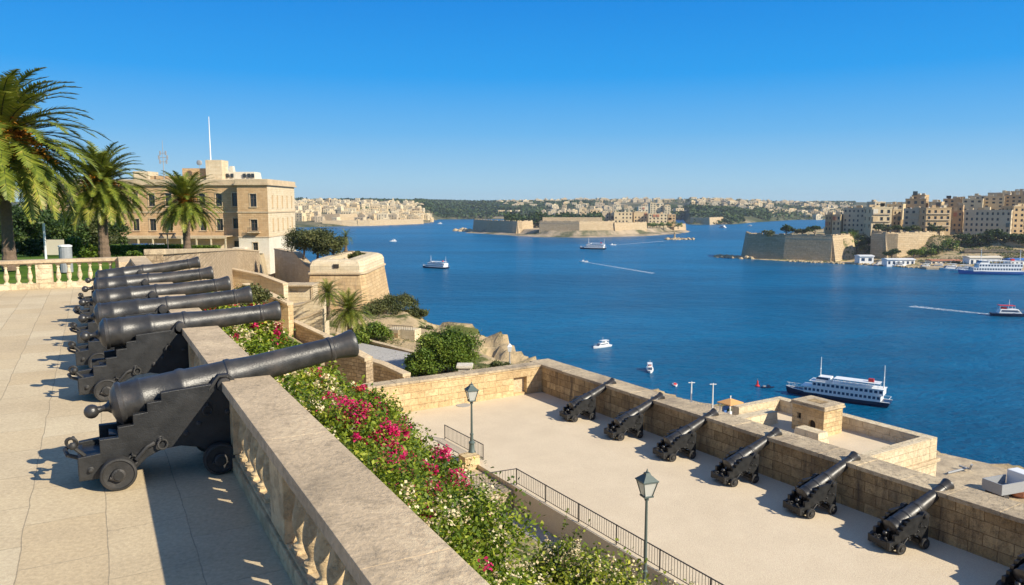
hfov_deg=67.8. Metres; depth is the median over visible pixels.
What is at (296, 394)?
flowering bush
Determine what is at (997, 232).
tree
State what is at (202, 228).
window
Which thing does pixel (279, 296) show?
shrub
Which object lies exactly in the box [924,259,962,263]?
shed
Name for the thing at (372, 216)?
house
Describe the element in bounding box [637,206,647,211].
apartment block
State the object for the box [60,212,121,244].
garden tree
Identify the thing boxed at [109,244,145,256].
hedge
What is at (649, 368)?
motor cruiser
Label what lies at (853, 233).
tree
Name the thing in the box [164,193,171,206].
window
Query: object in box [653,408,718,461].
cannon
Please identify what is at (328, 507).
stone balustrade
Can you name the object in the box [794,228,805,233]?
tree
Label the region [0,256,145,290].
stone balustrade
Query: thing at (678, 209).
house
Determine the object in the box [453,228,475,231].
rocky point
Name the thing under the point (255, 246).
window
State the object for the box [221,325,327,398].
flowering bush
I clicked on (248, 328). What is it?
flowering bush
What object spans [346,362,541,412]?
terrace wall
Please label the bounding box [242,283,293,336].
hill wall
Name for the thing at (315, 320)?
ramp wall
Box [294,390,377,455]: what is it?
flowering bush
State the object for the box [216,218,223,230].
window
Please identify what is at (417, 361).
leafy tree
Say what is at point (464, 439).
stair railing
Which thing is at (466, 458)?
stone wall
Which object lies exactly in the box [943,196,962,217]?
house
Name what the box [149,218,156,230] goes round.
window
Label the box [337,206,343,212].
house
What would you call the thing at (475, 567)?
flowering bush
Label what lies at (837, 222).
house
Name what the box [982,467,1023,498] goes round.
flatbed truck
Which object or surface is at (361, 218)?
house
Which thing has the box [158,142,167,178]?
antenna mast
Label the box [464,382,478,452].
street lamp
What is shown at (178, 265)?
cannon
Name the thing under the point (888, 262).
shed
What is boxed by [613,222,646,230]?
rampart
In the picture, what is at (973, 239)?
tree
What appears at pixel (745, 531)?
terrace
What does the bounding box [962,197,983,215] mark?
house
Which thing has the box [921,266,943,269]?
harbour quay
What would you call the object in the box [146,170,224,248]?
palm tree
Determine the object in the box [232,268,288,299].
hill wall
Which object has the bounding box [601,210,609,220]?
apartment block
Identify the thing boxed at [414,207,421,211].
house
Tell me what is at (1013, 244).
rampart
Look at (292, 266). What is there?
ochre wall
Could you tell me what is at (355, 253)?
leafy tree
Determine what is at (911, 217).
house
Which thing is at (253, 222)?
window
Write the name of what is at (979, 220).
apartment block
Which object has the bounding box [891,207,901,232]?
house
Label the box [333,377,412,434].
flowering bush
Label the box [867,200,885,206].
house
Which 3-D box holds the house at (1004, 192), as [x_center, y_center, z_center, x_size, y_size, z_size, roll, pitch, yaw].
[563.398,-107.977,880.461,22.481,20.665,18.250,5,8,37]
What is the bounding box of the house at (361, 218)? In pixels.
[354,217,365,219]
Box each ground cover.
[234,284,489,373]
[854,232,1023,264]
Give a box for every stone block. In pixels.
[735,409,777,425]
[794,425,828,443]
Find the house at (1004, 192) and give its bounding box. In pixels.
[988,190,1010,195]
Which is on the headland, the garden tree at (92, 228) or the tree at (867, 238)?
the tree at (867, 238)
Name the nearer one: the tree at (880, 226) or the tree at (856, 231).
the tree at (880, 226)
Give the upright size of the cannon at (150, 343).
1.414 m
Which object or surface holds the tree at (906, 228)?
on the headland
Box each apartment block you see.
[578,207,586,214]
[589,209,599,212]
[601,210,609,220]
[609,210,612,220]
[613,210,631,222]
[632,211,647,221]
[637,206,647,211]
[646,212,667,227]
[648,202,655,212]
[656,202,663,212]
[663,204,670,212]
[667,213,675,226]
[963,207,1012,234]
[1001,204,1023,234]
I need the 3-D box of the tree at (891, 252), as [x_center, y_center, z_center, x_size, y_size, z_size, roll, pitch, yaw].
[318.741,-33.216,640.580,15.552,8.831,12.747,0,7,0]
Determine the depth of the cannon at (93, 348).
15.15 m
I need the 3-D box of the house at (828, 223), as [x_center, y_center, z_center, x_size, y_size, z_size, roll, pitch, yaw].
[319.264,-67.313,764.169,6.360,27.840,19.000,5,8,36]
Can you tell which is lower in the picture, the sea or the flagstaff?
the sea
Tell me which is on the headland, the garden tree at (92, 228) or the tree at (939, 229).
the tree at (939, 229)
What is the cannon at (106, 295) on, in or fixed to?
on the terrace at (180, 515)
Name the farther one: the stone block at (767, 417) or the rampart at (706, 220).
the rampart at (706, 220)
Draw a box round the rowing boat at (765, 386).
[761,385,773,387]
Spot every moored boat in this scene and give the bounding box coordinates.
[939,263,956,269]
[950,261,968,270]
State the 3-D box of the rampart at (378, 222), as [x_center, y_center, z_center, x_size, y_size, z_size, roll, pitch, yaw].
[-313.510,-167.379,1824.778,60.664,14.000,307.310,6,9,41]
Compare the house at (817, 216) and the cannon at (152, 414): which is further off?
the house at (817, 216)
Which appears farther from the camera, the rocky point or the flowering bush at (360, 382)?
the rocky point
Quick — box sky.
[0,0,1023,201]
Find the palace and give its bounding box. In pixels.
[38,160,296,273]
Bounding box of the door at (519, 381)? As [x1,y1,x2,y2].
[514,377,523,392]
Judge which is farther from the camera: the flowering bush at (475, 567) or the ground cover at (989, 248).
the ground cover at (989, 248)
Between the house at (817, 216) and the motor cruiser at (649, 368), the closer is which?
the motor cruiser at (649, 368)
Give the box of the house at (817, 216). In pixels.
[812,214,822,219]
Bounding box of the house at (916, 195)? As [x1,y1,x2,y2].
[912,191,928,204]
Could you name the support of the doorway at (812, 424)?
in the sentry post
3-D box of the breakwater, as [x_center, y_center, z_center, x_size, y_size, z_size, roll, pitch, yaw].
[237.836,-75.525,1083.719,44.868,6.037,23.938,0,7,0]
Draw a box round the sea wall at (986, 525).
[530,359,1023,566]
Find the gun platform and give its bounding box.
[732,396,939,476]
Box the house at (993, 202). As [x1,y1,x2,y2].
[983,194,1004,209]
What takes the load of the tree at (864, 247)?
on the headland
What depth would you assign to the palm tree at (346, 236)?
125.82 m
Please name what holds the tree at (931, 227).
on the headland
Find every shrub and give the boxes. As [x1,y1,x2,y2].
[236,283,272,306]
[242,294,286,306]
[352,320,396,340]
[355,331,371,343]
[360,297,412,314]
[381,291,422,307]
[403,305,429,318]
[418,325,434,329]
[489,359,511,366]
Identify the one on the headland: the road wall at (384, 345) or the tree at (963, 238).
the tree at (963, 238)
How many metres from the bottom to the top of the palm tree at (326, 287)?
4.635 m
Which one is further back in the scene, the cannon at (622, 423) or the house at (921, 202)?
the house at (921, 202)
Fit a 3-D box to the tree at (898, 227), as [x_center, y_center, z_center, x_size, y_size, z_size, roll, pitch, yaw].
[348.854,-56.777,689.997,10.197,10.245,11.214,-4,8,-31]
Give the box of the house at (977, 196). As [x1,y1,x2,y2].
[968,193,983,198]
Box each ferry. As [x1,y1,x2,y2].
[423,261,448,268]
[580,242,605,248]
[958,249,1023,274]
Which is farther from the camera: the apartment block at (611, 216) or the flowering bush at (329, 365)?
the apartment block at (611, 216)
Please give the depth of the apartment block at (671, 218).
1393.90 m
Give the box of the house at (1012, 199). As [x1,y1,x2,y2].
[1004,192,1023,205]
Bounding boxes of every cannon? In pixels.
[63,330,358,490]
[67,286,252,367]
[67,301,280,401]
[69,276,230,342]
[73,266,213,323]
[77,256,200,307]
[559,378,615,421]
[604,392,664,440]
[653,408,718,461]
[711,427,781,486]
[783,451,860,518]
[868,478,954,554]
[996,553,1023,584]
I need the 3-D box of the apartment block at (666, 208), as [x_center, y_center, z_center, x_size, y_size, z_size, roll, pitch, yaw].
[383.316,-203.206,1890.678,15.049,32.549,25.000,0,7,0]
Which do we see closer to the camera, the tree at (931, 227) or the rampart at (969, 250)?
the rampart at (969, 250)
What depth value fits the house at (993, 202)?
769.56 m
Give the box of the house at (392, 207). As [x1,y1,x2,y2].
[390,204,394,210]
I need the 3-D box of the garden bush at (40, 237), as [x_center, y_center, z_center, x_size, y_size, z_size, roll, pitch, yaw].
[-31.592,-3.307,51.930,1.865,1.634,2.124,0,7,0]
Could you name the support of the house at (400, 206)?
on the hills
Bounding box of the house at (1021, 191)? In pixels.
[1011,189,1023,194]
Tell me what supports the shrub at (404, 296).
on the hillside
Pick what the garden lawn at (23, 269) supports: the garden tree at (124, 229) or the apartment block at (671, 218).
the garden tree at (124, 229)
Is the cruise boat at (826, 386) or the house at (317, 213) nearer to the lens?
the cruise boat at (826, 386)
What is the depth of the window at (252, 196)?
149.10 m
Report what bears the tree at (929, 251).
on the headland
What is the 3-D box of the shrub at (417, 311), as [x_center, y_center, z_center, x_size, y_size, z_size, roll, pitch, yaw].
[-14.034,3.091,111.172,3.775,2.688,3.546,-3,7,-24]
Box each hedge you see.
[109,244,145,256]
[138,244,182,255]
[191,245,220,248]
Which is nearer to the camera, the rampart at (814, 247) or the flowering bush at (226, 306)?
the flowering bush at (226, 306)
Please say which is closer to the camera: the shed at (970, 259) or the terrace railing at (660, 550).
the terrace railing at (660, 550)
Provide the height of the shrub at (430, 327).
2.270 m
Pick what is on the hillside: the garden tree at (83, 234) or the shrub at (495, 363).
the shrub at (495, 363)
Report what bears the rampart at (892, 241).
on the headland
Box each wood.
[294,197,855,219]
[414,198,587,218]
[504,211,604,224]
[689,204,771,223]
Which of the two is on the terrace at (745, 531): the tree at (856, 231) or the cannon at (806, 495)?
the cannon at (806, 495)
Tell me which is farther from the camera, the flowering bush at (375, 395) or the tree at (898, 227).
the tree at (898, 227)
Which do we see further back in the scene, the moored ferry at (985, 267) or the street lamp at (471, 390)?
the moored ferry at (985, 267)
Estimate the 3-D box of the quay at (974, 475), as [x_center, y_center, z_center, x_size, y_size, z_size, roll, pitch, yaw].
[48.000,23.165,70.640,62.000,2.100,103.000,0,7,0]
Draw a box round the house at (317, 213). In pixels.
[313,211,321,215]
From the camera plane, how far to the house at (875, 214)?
719.18 m
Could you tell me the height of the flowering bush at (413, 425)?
3.386 m
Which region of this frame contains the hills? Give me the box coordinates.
[11,200,928,227]
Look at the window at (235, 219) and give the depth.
151.85 m
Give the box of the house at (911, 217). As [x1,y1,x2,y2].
[903,206,920,231]
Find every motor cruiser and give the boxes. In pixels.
[593,339,611,348]
[646,362,653,372]
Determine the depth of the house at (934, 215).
697.23 m
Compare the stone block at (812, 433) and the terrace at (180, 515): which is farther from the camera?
the stone block at (812, 433)
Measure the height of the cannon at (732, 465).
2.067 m
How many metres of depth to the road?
78.29 m
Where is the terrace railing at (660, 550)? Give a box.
[466,468,723,584]
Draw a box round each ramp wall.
[293,294,329,334]
[294,308,324,332]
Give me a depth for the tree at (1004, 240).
655.10 m
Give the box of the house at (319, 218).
[315,216,324,221]
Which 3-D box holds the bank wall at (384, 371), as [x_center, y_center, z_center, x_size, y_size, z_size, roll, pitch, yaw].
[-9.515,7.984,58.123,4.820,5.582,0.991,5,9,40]
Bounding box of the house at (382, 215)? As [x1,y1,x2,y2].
[378,213,388,219]
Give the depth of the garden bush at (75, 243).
49.66 m
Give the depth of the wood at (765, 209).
2987.39 m
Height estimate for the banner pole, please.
2.200 m
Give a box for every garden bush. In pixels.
[0,227,26,245]
[15,238,43,256]
[36,232,61,255]
[59,236,82,256]
[76,242,98,257]
[125,250,142,255]
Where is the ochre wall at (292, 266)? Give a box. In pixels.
[274,248,310,282]
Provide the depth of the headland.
659.36 m
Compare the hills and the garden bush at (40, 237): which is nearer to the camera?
the garden bush at (40, 237)
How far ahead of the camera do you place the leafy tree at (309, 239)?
121.67 m
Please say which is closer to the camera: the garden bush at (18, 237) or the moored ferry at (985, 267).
the garden bush at (18, 237)
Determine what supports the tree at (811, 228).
on the headland
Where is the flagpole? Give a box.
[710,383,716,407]
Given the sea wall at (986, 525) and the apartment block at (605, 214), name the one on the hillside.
the sea wall at (986, 525)
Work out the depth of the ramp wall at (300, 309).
88.83 m
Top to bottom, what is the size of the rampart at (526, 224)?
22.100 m
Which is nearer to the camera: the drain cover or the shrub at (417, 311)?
the drain cover
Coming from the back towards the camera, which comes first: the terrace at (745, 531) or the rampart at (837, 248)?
the rampart at (837, 248)
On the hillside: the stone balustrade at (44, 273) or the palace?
the palace
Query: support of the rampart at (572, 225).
on the fort peninsula
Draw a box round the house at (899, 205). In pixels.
[887,202,905,219]
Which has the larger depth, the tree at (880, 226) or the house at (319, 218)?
the house at (319, 218)
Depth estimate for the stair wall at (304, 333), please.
69.66 m
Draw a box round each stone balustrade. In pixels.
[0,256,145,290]
[130,258,489,584]
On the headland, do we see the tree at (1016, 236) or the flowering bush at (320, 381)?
the tree at (1016, 236)
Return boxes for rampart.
[322,214,357,219]
[322,219,423,225]
[473,219,521,232]
[512,220,532,233]
[539,221,614,232]
[543,217,601,220]
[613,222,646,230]
[669,223,685,229]
[690,217,722,224]
[741,231,832,261]
[831,233,853,261]
[870,230,897,257]
[870,230,962,257]
[948,239,1023,247]
[964,248,1022,253]
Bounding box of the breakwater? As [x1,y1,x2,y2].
[664,237,694,239]
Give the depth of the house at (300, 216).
1757.24 m
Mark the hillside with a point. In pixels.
(493, 347)
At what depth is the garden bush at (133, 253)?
59.76 m
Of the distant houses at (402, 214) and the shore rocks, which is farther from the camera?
the distant houses at (402, 214)
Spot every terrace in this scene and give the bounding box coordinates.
[0,287,292,584]
[397,392,1009,584]
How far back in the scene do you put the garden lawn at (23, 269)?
37.67 m
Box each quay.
[679,398,1023,503]
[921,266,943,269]
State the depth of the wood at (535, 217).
1322.24 m
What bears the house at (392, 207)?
on the hills
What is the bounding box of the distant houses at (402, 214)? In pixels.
[296,197,852,224]
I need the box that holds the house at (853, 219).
[843,205,864,232]
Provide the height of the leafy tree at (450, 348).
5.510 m
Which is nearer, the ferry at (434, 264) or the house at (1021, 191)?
the ferry at (434, 264)
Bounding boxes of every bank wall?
[323,335,372,383]
[373,358,410,381]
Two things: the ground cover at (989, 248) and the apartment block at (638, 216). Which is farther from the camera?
the apartment block at (638, 216)
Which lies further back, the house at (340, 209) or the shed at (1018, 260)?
the house at (340, 209)
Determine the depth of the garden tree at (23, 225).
76.69 m
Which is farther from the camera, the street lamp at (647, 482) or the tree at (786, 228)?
the tree at (786, 228)
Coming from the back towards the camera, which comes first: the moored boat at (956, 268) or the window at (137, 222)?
the moored boat at (956, 268)
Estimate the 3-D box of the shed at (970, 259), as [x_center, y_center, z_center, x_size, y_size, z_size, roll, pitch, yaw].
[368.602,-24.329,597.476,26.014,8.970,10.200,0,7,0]
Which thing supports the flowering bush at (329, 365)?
on the hillside
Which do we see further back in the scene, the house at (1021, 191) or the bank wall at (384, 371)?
the house at (1021, 191)
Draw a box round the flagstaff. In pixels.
[208,117,210,159]
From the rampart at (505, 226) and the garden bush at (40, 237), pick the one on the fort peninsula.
the rampart at (505, 226)
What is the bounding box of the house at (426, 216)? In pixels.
[424,213,429,219]
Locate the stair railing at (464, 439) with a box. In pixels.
[444,424,483,459]
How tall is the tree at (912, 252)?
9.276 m
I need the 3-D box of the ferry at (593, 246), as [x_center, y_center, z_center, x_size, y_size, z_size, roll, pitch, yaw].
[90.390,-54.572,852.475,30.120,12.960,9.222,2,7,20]
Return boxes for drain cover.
[456,403,469,406]
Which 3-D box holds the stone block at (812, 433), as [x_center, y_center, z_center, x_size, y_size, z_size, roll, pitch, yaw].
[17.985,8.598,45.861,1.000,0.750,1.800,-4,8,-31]
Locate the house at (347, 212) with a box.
[343,211,352,213]
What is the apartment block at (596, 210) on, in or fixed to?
on the fort peninsula
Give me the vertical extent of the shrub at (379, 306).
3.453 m
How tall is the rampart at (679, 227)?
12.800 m
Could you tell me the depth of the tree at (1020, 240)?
649.79 m
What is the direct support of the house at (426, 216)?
on the hills
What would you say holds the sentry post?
on the gun platform
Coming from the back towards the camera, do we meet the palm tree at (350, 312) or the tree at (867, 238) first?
the tree at (867, 238)
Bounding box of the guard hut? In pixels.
[288,282,318,302]
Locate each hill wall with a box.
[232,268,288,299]
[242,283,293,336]
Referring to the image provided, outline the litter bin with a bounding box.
[58,244,72,272]
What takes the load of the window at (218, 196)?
in the palace
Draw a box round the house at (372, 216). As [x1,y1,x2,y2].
[369,214,376,219]
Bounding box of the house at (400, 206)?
[396,204,403,209]
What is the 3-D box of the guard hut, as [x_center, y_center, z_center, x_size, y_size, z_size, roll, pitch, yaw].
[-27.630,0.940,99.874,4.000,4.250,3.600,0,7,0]
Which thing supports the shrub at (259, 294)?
on the hillside
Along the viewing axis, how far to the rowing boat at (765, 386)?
208.50 m
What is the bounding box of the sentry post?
[790,395,845,435]
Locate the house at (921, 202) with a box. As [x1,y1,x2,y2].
[905,196,928,207]
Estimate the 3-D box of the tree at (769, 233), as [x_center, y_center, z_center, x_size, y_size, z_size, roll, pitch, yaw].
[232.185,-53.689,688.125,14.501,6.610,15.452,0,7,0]
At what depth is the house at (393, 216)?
1933.49 m
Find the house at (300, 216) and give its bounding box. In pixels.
[295,211,306,220]
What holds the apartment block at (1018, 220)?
on the headland
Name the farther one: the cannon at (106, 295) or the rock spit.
the rock spit
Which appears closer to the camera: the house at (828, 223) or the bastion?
the bastion
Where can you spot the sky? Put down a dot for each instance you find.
(796, 100)
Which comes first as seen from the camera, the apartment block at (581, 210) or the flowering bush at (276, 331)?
the flowering bush at (276, 331)
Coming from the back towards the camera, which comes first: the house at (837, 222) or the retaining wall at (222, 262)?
the house at (837, 222)
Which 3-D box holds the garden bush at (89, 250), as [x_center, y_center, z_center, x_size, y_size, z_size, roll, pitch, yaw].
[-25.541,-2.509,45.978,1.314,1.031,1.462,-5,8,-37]
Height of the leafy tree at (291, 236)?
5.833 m
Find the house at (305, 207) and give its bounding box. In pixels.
[302,205,311,209]
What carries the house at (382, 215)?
on the hills
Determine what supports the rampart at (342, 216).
on the hills
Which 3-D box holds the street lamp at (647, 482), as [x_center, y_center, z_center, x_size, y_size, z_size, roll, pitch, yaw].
[4.143,7.657,23.599,0.540,4.550,0.540,-2,7,-20]
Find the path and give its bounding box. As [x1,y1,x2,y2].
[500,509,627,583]
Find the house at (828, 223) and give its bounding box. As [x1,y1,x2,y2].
[825,212,833,234]
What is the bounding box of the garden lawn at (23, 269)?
[0,253,125,283]
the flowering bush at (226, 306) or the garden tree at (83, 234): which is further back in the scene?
the garden tree at (83, 234)
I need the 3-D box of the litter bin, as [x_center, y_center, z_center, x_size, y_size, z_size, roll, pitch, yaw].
[-21.115,-1.615,36.054,0.600,1.300,0.600,0,7,0]
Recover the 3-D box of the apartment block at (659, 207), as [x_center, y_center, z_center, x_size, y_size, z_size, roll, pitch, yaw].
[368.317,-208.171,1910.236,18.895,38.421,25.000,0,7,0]
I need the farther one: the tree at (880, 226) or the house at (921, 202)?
the house at (921, 202)
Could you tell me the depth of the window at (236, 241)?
152.37 m
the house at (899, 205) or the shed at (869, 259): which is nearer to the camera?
the shed at (869, 259)
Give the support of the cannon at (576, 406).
on the terrace at (745, 531)
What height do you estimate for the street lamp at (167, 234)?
1.850 m
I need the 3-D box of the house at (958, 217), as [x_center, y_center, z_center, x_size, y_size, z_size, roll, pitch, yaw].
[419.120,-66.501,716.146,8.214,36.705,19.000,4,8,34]
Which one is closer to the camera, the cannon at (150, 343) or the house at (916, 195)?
the cannon at (150, 343)
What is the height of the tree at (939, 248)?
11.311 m
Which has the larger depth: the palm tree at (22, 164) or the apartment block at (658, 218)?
the apartment block at (658, 218)
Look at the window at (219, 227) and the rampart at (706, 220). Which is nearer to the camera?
the window at (219, 227)
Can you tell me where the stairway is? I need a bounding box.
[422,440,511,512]
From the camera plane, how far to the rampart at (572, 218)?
1281.46 m
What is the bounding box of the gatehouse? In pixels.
[387,325,420,340]
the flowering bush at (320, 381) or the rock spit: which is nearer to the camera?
the flowering bush at (320, 381)
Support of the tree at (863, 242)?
on the headland
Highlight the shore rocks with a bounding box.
[788,260,921,268]
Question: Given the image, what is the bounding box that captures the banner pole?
[42,223,63,258]
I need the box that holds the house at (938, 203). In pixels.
[928,200,944,207]
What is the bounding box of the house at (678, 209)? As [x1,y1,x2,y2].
[673,208,683,211]
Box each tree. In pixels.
[0,67,110,270]
[0,203,75,255]
[12,201,94,255]
[53,140,159,257]
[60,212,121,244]
[81,220,132,244]
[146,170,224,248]
[281,225,324,259]
[288,228,337,258]
[310,235,347,256]
[311,279,343,319]
[320,288,373,333]
[338,228,353,251]
[347,250,363,258]
[402,347,437,376]
[412,324,484,372]
[674,221,682,226]
[759,230,775,236]
[780,224,795,233]
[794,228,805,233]
[805,225,820,233]
[840,230,856,238]
[847,228,860,237]
[854,238,868,247]
[857,245,870,254]
[860,235,870,244]
[872,223,886,231]
[881,226,893,231]
[882,248,900,257]
[891,224,902,231]
[903,225,915,231]
[906,249,922,257]
[911,225,921,230]
[919,247,936,256]
[927,223,937,230]
[927,243,946,253]
[935,225,944,234]
[940,238,959,248]
[951,233,972,246]
[963,233,976,246]
[972,232,991,245]
[979,229,996,244]
[988,228,1006,240]
[998,232,1015,243]
[1004,233,1023,241]
[1015,232,1023,243]
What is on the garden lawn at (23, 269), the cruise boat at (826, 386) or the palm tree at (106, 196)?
the palm tree at (106, 196)
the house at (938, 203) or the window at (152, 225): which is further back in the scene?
the house at (938, 203)
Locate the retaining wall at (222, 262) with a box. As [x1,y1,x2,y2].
[144,248,260,291]
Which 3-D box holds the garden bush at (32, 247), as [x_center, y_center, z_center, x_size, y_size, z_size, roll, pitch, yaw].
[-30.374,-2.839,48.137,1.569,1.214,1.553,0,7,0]
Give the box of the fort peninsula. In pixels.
[467,227,688,237]
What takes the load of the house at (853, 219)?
on the headland
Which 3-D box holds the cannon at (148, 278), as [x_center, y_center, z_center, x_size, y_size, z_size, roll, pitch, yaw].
[-9.940,0.080,20.701,3.472,1.467,1.120,-4,8,-29]
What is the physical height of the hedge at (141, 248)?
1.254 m
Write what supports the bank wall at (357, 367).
on the hillside
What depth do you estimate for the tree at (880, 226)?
687.26 m
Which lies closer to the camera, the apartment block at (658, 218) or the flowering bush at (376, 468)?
the flowering bush at (376, 468)
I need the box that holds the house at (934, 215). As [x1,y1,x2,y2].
[919,205,951,235]
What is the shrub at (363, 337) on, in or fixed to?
on the hillside
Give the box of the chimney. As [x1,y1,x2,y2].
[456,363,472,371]
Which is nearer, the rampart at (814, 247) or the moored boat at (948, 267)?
the moored boat at (948, 267)
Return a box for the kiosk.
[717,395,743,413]
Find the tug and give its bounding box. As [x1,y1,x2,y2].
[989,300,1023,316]
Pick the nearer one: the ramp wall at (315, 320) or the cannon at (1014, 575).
the cannon at (1014, 575)
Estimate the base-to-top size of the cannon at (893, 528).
2.067 m
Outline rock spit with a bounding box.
[713,254,753,258]
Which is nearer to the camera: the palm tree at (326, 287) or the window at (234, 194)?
the palm tree at (326, 287)
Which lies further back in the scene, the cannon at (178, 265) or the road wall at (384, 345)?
the road wall at (384, 345)
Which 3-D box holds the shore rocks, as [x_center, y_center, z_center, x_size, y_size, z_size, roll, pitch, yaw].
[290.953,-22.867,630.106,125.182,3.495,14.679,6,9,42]
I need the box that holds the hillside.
[233,253,1023,577]
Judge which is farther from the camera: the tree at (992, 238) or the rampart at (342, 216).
the rampart at (342, 216)
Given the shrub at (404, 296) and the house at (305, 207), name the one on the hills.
the house at (305, 207)
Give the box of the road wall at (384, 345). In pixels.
[369,339,414,352]
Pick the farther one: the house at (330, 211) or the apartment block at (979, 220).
the house at (330, 211)
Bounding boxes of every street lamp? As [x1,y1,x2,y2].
[159,233,175,248]
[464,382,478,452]
[507,343,511,363]
[635,469,658,582]
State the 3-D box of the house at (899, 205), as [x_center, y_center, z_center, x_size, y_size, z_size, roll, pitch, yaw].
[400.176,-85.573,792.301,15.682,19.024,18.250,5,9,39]
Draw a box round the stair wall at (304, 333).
[294,320,328,343]
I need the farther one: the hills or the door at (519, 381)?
the hills
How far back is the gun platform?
45.62 m
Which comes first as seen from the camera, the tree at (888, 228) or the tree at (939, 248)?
the tree at (939, 248)
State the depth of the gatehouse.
90.09 m
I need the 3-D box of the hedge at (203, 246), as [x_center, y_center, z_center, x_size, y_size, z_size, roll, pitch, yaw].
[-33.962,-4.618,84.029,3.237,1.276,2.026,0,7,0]
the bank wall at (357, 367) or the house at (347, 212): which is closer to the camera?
the bank wall at (357, 367)
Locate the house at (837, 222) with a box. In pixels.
[832,212,842,233]
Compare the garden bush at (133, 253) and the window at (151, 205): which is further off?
the window at (151, 205)
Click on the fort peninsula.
(534, 231)
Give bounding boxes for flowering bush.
[202,303,239,310]
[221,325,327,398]
[222,304,274,346]
[236,302,344,390]
[274,373,379,412]
[279,326,345,385]
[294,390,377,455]
[295,365,418,433]
[316,395,496,546]
[320,363,373,392]
[320,391,436,472]
[324,409,513,583]
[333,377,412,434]
[334,383,464,470]
[393,455,555,584]
[424,509,517,584]
[503,508,719,584]
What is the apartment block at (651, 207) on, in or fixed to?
on the hills
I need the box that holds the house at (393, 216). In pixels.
[388,213,398,219]
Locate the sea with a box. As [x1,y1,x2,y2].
[17,219,1023,467]
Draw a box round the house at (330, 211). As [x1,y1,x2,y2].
[327,209,335,213]
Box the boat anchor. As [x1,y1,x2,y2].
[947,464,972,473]
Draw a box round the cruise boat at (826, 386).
[786,357,891,407]
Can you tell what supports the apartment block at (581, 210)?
on the fort peninsula
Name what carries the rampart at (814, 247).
on the headland
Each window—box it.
[132,218,139,230]
[147,193,155,206]
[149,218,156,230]
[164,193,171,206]
[199,218,206,230]
[215,193,222,206]
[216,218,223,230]
[231,192,237,206]
[232,217,237,228]
[233,240,238,246]
[249,193,256,207]
[250,219,258,231]
[252,242,258,249]
[1001,310,1016,311]
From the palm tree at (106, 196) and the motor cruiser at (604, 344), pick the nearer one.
the palm tree at (106, 196)
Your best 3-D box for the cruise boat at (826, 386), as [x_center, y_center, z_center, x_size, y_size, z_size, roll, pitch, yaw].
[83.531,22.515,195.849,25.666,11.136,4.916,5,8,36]
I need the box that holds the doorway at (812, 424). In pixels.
[799,413,815,427]
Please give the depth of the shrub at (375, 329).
87.75 m
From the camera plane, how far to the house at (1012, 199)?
766.33 m
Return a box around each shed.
[854,255,874,263]
[881,258,915,266]
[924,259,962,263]
[962,256,1002,263]
[1003,258,1023,264]
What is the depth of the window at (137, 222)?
151.48 m
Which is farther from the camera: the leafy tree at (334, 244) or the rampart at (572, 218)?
the rampart at (572, 218)
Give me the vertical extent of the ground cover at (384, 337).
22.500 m
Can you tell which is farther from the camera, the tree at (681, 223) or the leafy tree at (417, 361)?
the tree at (681, 223)
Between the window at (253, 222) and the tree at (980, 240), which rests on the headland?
the tree at (980, 240)
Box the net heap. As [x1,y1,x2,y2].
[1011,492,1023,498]
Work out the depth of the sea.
341.26 m
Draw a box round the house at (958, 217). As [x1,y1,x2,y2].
[952,202,964,233]
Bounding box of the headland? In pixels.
[754,228,1023,269]
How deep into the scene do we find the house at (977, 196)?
864.57 m
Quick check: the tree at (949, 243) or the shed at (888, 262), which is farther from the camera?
the tree at (949, 243)
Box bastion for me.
[308,251,388,311]
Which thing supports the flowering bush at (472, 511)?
on the hillside
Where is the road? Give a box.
[358,343,425,376]
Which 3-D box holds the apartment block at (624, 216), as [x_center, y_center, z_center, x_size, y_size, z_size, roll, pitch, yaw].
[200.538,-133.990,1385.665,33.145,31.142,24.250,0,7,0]
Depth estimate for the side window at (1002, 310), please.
340.70 m
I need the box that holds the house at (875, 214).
[863,205,892,236]
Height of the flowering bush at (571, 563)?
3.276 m
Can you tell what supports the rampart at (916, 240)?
on the headland
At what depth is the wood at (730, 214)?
2175.39 m

